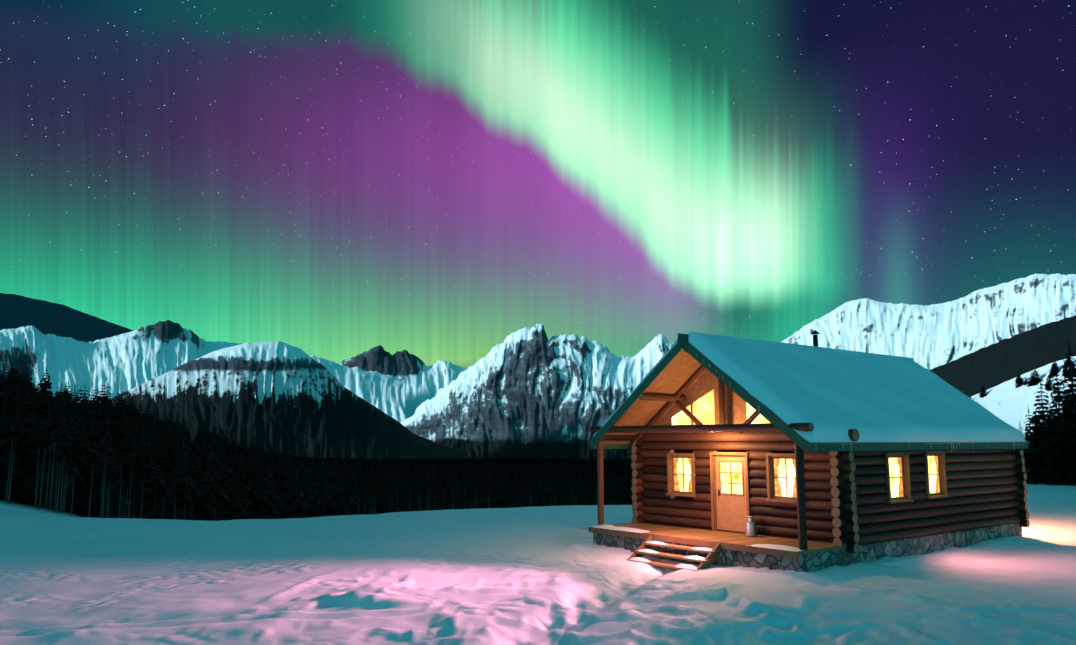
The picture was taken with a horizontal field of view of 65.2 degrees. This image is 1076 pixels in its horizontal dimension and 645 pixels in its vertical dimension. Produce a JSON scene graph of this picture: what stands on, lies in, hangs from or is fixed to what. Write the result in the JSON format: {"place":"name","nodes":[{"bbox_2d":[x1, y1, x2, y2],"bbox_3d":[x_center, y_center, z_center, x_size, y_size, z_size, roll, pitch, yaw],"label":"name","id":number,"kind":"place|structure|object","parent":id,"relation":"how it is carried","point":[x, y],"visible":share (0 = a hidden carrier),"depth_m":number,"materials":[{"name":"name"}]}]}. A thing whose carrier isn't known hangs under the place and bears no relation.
{"place":"outdoors","nodes":[
{"label":"outdoors","id":0,"kind":"place"},
{"bbox_2d":[0,293,133,342],"bbox_3d":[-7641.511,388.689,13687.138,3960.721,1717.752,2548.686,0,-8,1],"label":"ridge","id":1,"kind":"structure","parent":0,"point":[41,316],"depth_m":13863.31,"materials":[{"name":"blue"}]},
{"bbox_2d":[0,320,404,421],"bbox_3d":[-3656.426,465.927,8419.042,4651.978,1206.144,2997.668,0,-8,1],"label":"snowy mountain","id":2,"kind":"structure","parent":0,"point":[125,362],"depth_m":8629.99,"materials":[{"name":"white snow"}]},
{"bbox_2d":[110,341,474,457],"bbox_3d":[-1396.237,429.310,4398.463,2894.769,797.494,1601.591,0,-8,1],"label":"mountain","id":3,"kind":"structure","parent":0,"point":[285,397],"depth_m":4642.45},
{"bbox_2d":[340,345,466,419],"bbox_3d":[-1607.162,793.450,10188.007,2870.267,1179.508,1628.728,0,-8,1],"label":"mountain","id":4,"kind":"structure","parent":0,"point":[423,382],"depth_m":10630.85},
{"bbox_2d":[400,324,673,458],"bbox_3d":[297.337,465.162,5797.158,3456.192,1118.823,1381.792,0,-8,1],"label":"mountain rock","id":5,"kind":"object","parent":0,"point":[532,392],"visible":0.42,"depth_m":6033.58,"materials":[{"name":"grey stone"}]},
{"bbox_2d":[0,453,1075,644],"bbox_3d":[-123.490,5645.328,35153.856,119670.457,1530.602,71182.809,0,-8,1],"label":"snow ground","id":6,"kind":"structure","parent":0,"point":[548,575],"depth_m":17.90,"materials":[{"name":"white snow"}]},
{"bbox_2d":[0,338,1075,520],"bbox_3d":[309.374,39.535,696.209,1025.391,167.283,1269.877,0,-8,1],"label":"forest","id":7,"kind":"object","parent":6,"relation":"on","point":[100,457],"visible":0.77,"depth_m":165.88,"materials":[{"name":"plant"}]},
{"bbox_2d":[589,330,1029,571],"bbox_3d":[7.919,3.428,25.069,12.970,6.792,7.600,6,-10,-38],"label":"log cabin","id":8,"kind":"object","parent":6,"relation":"on","point":[814,457],"visible":0.98,"depth_m":22.57,"materials":[{"name":"brown wood"}]},
{"bbox_2d":[745,516,755,536],"bbox_3d":[5.471,5.238,21.623,0.289,0.515,0.269,0,-8,1],"label":"milk can","id":9,"kind":"object","parent":8,"relation":"on","point":[750,526],"visible":1,"depth_m":21.52,"materials":[{"name":"metal"}]},
{"bbox_2d":[971,356,1075,435],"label":"snow slope","id":10,"kind":"structure","parent":6,"relation":"on","point":[1008,402],"depth_m":1232.13,"materials":[{"name":"white snow"}]},
{"bbox_2d":[0,0,1075,368],"label":"sky","id":11,"kind":"structure","parent":0,"point":[336,181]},
{"bbox_2d":[781,273,1075,369],"bbox_3d":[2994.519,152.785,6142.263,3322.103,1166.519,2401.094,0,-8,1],"label":"mountain","id":12,"kind":"structure","parent":0,"point":[930,337],"depth_m":6481.65,"materials":[{"name":"white snow"}]},
{"bbox_2d":[930,315,1075,396],"bbox_3d":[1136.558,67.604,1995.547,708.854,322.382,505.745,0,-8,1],"label":"hill","id":13,"kind":"structure","parent":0,"point":[998,363],"depth_m":2016.37,"materials":[{"name":"black"}]}
]}

